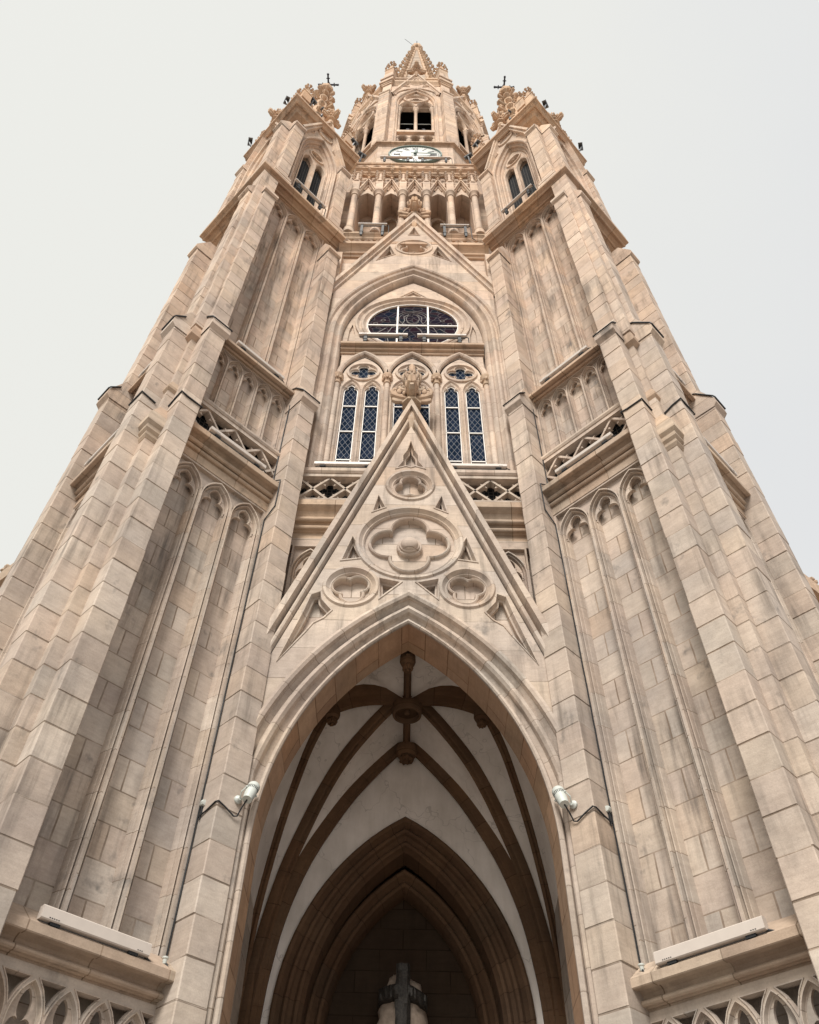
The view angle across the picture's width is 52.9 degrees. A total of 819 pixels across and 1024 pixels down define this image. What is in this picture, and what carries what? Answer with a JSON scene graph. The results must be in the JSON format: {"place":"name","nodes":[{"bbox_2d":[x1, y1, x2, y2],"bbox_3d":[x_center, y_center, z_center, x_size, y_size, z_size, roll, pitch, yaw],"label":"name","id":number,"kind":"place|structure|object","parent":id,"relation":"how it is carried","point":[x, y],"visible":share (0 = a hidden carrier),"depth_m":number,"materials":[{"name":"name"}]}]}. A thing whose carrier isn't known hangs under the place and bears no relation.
{"place":"outdoors","nodes":[
{"label":"outdoors","id":0,"kind":"place"},
{"bbox_2d":[0,0,818,584],"label":"sky","id":1,"kind":"structure","parent":0,"point":[126,126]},
{"label":"plaza ground","id":2,"kind":"structure","parent":0,"visible":0},
{"bbox_2d":[0,39,818,1023],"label":"cathedral","id":3,"kind":"structure","parent":2,"relation":"on","point":[406,737],"depth_m":11.98,"materials":[{"name":"stone"}]},
{"bbox_2d":[37,904,151,961],"bbox_3d":[-2.888,3.997,7.699,0.173,0.171,1.315,-37,-59,27],"label":"linear floodlight","id":4,"kind":"object","parent":3,"relation":"attached to","point":[51,916],"visible":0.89,"depth_m":7.62,"materials":[{"name":"white paint"}]},
{"bbox_2d":[84,428,118,466],"bbox_3d":[-4.951,-1.071,13.562,1.295,0.171,0.173,-37,-59,27],"label":"linear floodlight","id":5,"kind":"object","parent":3,"relation":"attached to","point":[93,456],"visible":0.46,"depth_m":13.61,"materials":[{"name":"white paint"}]},
{"bbox_2d":[97,386,121,399],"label":"cap cable","id":6,"kind":"object","parent":3,"relation":"attached to","point":[105,391],"visible":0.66,"depth_m":15.99,"materials":[{"name":"black rubber"}]},
{"bbox_2d":[128,390,155,405],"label":"cap cable","id":7,"kind":"object","parent":3,"relation":"on","point":[150,398],"visible":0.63,"depth_m":13.10,"materials":[{"name":"black rubber"}]},
{"bbox_2d":[138,360,152,377],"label":"linear floodlight","id":8,"kind":"object","parent":3,"relation":"attached to","point":[143,372],"visible":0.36,"depth_m":16.15,"materials":[{"name":"white paint"}]},
{"bbox_2d":[162,956,168,966],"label":"floodlight","id":9,"kind":"object","parent":3,"relation":"attached to","point":[165,959],"visible":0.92,"depth_m":8.07,"materials":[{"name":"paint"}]},
{"bbox_2d":[161,315,186,329],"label":"cap cable","id":10,"kind":"object","parent":3,"relation":"attached to","point":[169,321],"visible":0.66,"depth_m":15.00,"materials":[{"name":"black rubber"}]},
{"bbox_2d":[168,390,202,411],"bbox_3d":[-3.621,-1.668,13.203,0.438,0.157,0.423,-37,-59,27],"label":"cap cable","id":11,"kind":"object","parent":3,"relation":"attached to","point":[177,395],"visible":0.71,"depth_m":13.12,"materials":[{"name":"black rubber"}]},
{"bbox_2d":[199,799,205,819],"bbox_3d":[-2.373,3.407,9.418,0.065,0.241,0.080,-37,-59,27],"label":"junction box","id":12,"kind":"object","parent":3,"relation":"attached to","point":[202,803],"visible":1,"depth_m":9.44,"materials":[{"name":"plastic"}]},
{"bbox_2d":[207,315,232,331],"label":"cap cable","id":13,"kind":"object","parent":3,"relation":"attached to","point":[219,321],"visible":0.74,"depth_m":15.02,"materials":[{"name":"black rubber"}]},
{"bbox_2d":[166,405,289,955],"bbox_3d":[-2.294,1.118,12.073,0.254,10.150,0.026,-37,-59,27],"label":"power cable","id":14,"kind":"object","parent":3,"relation":"attached to","point":[279,480],"visible":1,"depth_m":10.40,"materials":[{"name":"black rubber"}]},
{"bbox_2d":[198,781,259,817],"bbox_3d":[-2.076,3.275,9.460,0.656,0.447,0.255,3,-50,-2],"label":"wall spotlight","id":15,"kind":"object","parent":3,"relation":"attached to","point":[252,788],"depth_m":9.46,"materials":[{"name":"metal"}]},
{"bbox_2d":[209,426,265,472],"bbox_3d":[-2.808,-0.950,13.636,0.173,0.171,1.295,-37,-59,27],"label":"linear floodlight","id":16,"kind":"object","parent":3,"relation":"attached to","point":[234,446],"visible":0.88,"depth_m":13.57,"materials":[{"name":"white paint"}]},
{"bbox_2d":[247,137,252,146],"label":"stalk spotlight","id":17,"kind":"object","parent":3,"relation":"attached to","point":[250,139],"visible":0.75,"depth_m":30.31,"materials":[{"name":"grey metal"}]},
{"bbox_2d":[236,340,284,381],"bbox_3d":[-2.871,-2.847,16.048,0.173,0.166,1.305,-37,-59,27],"label":"linear floodlight","id":18,"kind":"object","parent":3,"relation":"attached to","point":[260,360],"visible":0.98,"depth_m":15.98,"materials":[{"name":"white paint"}]},
{"bbox_2d":[283,96,289,104],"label":"stalk spotlight","id":19,"kind":"object","parent":3,"relation":"attached to","point":[286,100],"visible":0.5,"depth_m":29.87,"materials":[{"name":"grey metal"}]},
{"bbox_2d":[292,387,319,403],"bbox_3d":[-2.078,-2.284,16.332,0.564,0.610,0.456,-37,-59,27],"label":"cap cable","id":20,"kind":"object","parent":3,"relation":"attached to","point":[307,393],"visible":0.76,"depth_m":16.01,"materials":[{"name":"black rubber"}]},
{"bbox_2d":[295,178,325,216],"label":"linear floodlight","id":21,"kind":"object","parent":3,"relation":"attached to","point":[310,194],"visible":0.91,"depth_m":22.95,"materials":[{"name":"white paint"}]},
{"bbox_2d":[309,97,317,105],"bbox_3d":[-3.498,-14.266,28.866,0.382,0.848,0.300,-31,-57,24],"label":"stalk spotlight","id":22,"kind":"object","parent":3,"relation":"attached to","point":[314,101],"visible":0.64,"depth_m":29.04,"materials":[{"name":"grey metal"}]},
{"bbox_2d":[314,461,369,467],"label":"linear floodlight","id":23,"kind":"object","parent":3,"relation":"attached to","point":[334,464],"visible":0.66,"depth_m":14.94,"materials":[{"name":"white paint"}]},
{"bbox_2d":[351,137,357,146],"bbox_3d":[-2.076,-13.021,29.366,0.382,0.848,0.300,-31,-57,24],"label":"stalk spotlight","id":24,"kind":"object","parent":3,"relation":"attached to","point":[354,141],"visible":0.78,"depth_m":29.54,"materials":[{"name":"grey metal"}]},
{"bbox_2d":[358,151,366,161],"bbox_3d":[-1.768,-12.540,29.373,0.300,0.848,0.382,26,-54,-19],"label":"stalk spotlight","id":25,"kind":"object","parent":3,"relation":"attached to","point":[361,154],"visible":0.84,"depth_m":29.52,"materials":[{"name":"grey metal"}]},
{"bbox_2d":[358,223,388,235],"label":"linear floodlight","id":26,"kind":"object","parent":3,"relation":"attached to","point":[362,225],"visible":0.89,"depth_m":23.94,"materials":[{"name":"white paint"}]},
{"bbox_2d":[359,333,410,341],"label":"linear floodlight","id":27,"kind":"object","parent":3,"relation":"on","point":[366,336],"visible":1,"depth_m":18.98,"materials":[{"name":"white paint"}]},
{"bbox_2d":[380,156,414,162],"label":"linear floodlight","id":28,"kind":"object","parent":3,"relation":"attached to","point":[384,158],"visible":0.88,"depth_m":29.85,"materials":[{"name":"white paint"}]},
{"bbox_2d":[377,963,427,1023],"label":"cross sculpture","id":29,"kind":"object","parent":3,"relation":"attached to","point":[402,998],"visible":1,"depth_m":11.30,"materials":[{"name":"stone"}]},
{"bbox_2d":[418,156,452,163],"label":"linear floodlight","id":30,"kind":"object","parent":3,"relation":"attached to","point":[422,158],"visible":0.9,"depth_m":29.85,"materials":[{"name":"white paint"}]},
{"bbox_2d":[417,333,468,342],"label":"linear floodlight","id":31,"kind":"object","parent":3,"relation":"on","point":[425,336],"visible":1,"depth_m":18.98,"materials":[{"name":"white paint"}]},
{"bbox_2d":[440,224,475,240],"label":"linear floodlight","id":32,"kind":"object","parent":3,"relation":"attached to","point":[445,226],"visible":1,"depth_m":23.94,"materials":[{"name":"white paint"}]},
{"bbox_2d":[464,152,472,163],"bbox_3d":[2.168,-12.482,29.371,0.300,0.848,0.382,-24,-54,19],"label":"stalk spotlight","id":33,"kind":"object","parent":3,"relation":"attached to","point":[468,156],"visible":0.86,"depth_m":29.52,"materials":[{"name":"grey metal"}]},
{"bbox_2d":[472,139,480,146],"bbox_3d":[2.490,-12.954,29.363,0.382,0.848,0.300,32,-57,-24],"label":"stalk spotlight","id":34,"kind":"object","parent":3,"relation":"attached to","point":[476,143],"visible":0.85,"depth_m":29.54,"materials":[{"name":"grey metal"}]},
{"bbox_2d":[451,463,509,469],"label":"linear floodlight","id":35,"kind":"object","parent":3,"relation":"attached to","point":[471,466],"visible":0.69,"depth_m":14.93,"materials":[{"name":"white paint"}]},
{"bbox_2d":[503,392,524,406],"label":"cap cable","id":36,"kind":"object","parent":3,"relation":"attached to","point":[514,397],"visible":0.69,"depth_m":15.98,"materials":[{"name":"black rubber"}]},
{"bbox_2d":[501,184,536,214],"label":"linear floodlight","id":37,"kind":"object","parent":3,"relation":"attached to","point":[516,199],"visible":0.89,"depth_m":22.96,"materials":[{"name":"white paint"}]},
{"bbox_2d":[542,99,548,108],"bbox_3d":[4.837,-14.555,29.690,0.382,0.848,0.300,-24,-54,19],"label":"stalk spotlight","id":38,"kind":"object","parent":3,"relation":"attached to","point":[544,103],"visible":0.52,"depth_m":29.86,"materials":[{"name":"grey metal"}]},
{"bbox_2d":[539,345,590,384],"bbox_3d":[3.090,-2.849,15.970,1.305,0.166,0.173,-37,-59,27],"label":"linear floodlight","id":39,"kind":"object","parent":3,"relation":"attached to","point":[564,364],"visible":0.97,"depth_m":15.97,"materials":[{"name":"white paint"}]},
{"bbox_2d":[578,142,582,150],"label":"stalk spotlight","id":40,"kind":"object","parent":3,"relation":"attached to","point":[580,145],"visible":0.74,"depth_m":30.30,"materials":[{"name":"grey metal"}]},
{"bbox_2d":[552,785,612,823],"bbox_3d":[1.989,3.335,9.458,0.656,0.447,0.255,-2,-50,2],"label":"wall spotlight","id":41,"kind":"object","parent":3,"relation":"attached to","point":[559,793],"depth_m":9.46,"materials":[{"name":"metal"}]},
{"bbox_2d":[555,432,615,474],"bbox_3d":[2.968,-0.955,13.557,1.295,0.171,0.173,-37,-59,27],"label":"linear floodlight","id":42,"kind":"object","parent":3,"relation":"attached to","point":[587,451],"visible":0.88,"depth_m":13.56,"materials":[{"name":"white paint"}]},
{"bbox_2d":[533,409,640,962],"bbox_3d":[2.273,1.185,12.071,0.026,10.150,0.254,-37,-59,27],"label":"power cable","id":43,"kind":"object","parent":3,"relation":"attached to","point":[591,711],"visible":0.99,"depth_m":10.43,"materials":[{"name":"black rubber"}]},
{"bbox_2d":[592,321,615,336],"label":"cap cable","id":44,"kind":"object","parent":3,"relation":"attached to","point":[604,328],"visible":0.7,"depth_m":14.99,"materials":[{"name":"black rubber"}]},
{"bbox_2d":[605,806,611,825],"bbox_3d":[2.283,3.475,9.416,0.080,0.241,0.065,-37,-59,27],"label":"junction box","id":45,"kind":"object","parent":3,"relation":"attached to","point":[608,809],"visible":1,"depth_m":9.44,"materials":[{"name":"plastic"}]},
{"bbox_2d":[620,398,651,417],"bbox_3d":[3.681,-1.560,13.200,0.423,0.157,0.438,-37,-59,27],"label":"cap cable","id":46,"kind":"object","parent":3,"relation":"on","point":[648,406],"visible":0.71,"depth_m":13.10,"materials":[{"name":"black rubber"}]},
{"bbox_2d":[638,963,644,971],"bbox_3d":[2.297,4.481,8.061,0.094,0.109,0.102,-37,-59,27],"label":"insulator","id":47,"kind":"object","parent":3,"relation":"attached to","point":[641,966],"visible":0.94,"depth_m":8.07,"materials":[{"name":"ceramic"}]},
{"bbox_2d":[630,322,663,337],"bbox_3d":[4.334,-3.359,15.351,0.564,0.610,0.456,-37,-59,27],"label":"cap cable","id":48,"kind":"object","parent":3,"relation":"attached to","point":[653,325],"visible":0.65,"depth_m":15.02,"materials":[{"name":"black rubber"}]},
{"bbox_2d":[664,397,694,414],"bbox_3d":[4.298,-1.552,13.199,0.438,0.157,0.423,-37,-59,27],"label":"cap cable","id":49,"kind":"object","parent":3,"relation":"attached to","point":[675,402],"visible":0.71,"depth_m":13.11,"materials":[{"name":"black rubber"}]},
{"bbox_2d":[673,370,685,385],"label":"linear floodlight","id":50,"kind":"object","parent":3,"relation":"attached to","point":[681,380],"visible":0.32,"depth_m":16.14,"materials":[{"name":"white paint"}]},
{"bbox_2d":[692,393,725,408],"bbox_3d":[5.841,-2.168,16.328,0.564,0.610,0.456,-37,-59,27],"label":"cap cable","id":51,"kind":"object","parent":3,"relation":"attached to","point":[720,403],"visible":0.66,"depth_m":16.02,"materials":[{"name":"black rubber"}]},
{"bbox_2d":[653,915,773,966],"bbox_3d":[2.882,4.003,7.630,1.315,0.171,0.173,-37,-59,27],"label":"linear floodlight","id":52,"kind":"object","parent":3,"relation":"attached to","point":[726,936],"visible":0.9,"depth_m":7.62,"materials":[{"name":"white paint"}]},
{"bbox_2d":[703,436,736,475],"bbox_3d":[5.111,-0.834,13.631,0.173,0.171,1.295,-37,-59,27],"label":"linear floodlight","id":53,"kind":"object","parent":3,"relation":"attached to","point":[721,458],"visible":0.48,"depth_m":13.60,"materials":[{"name":"white paint"}]}
]}

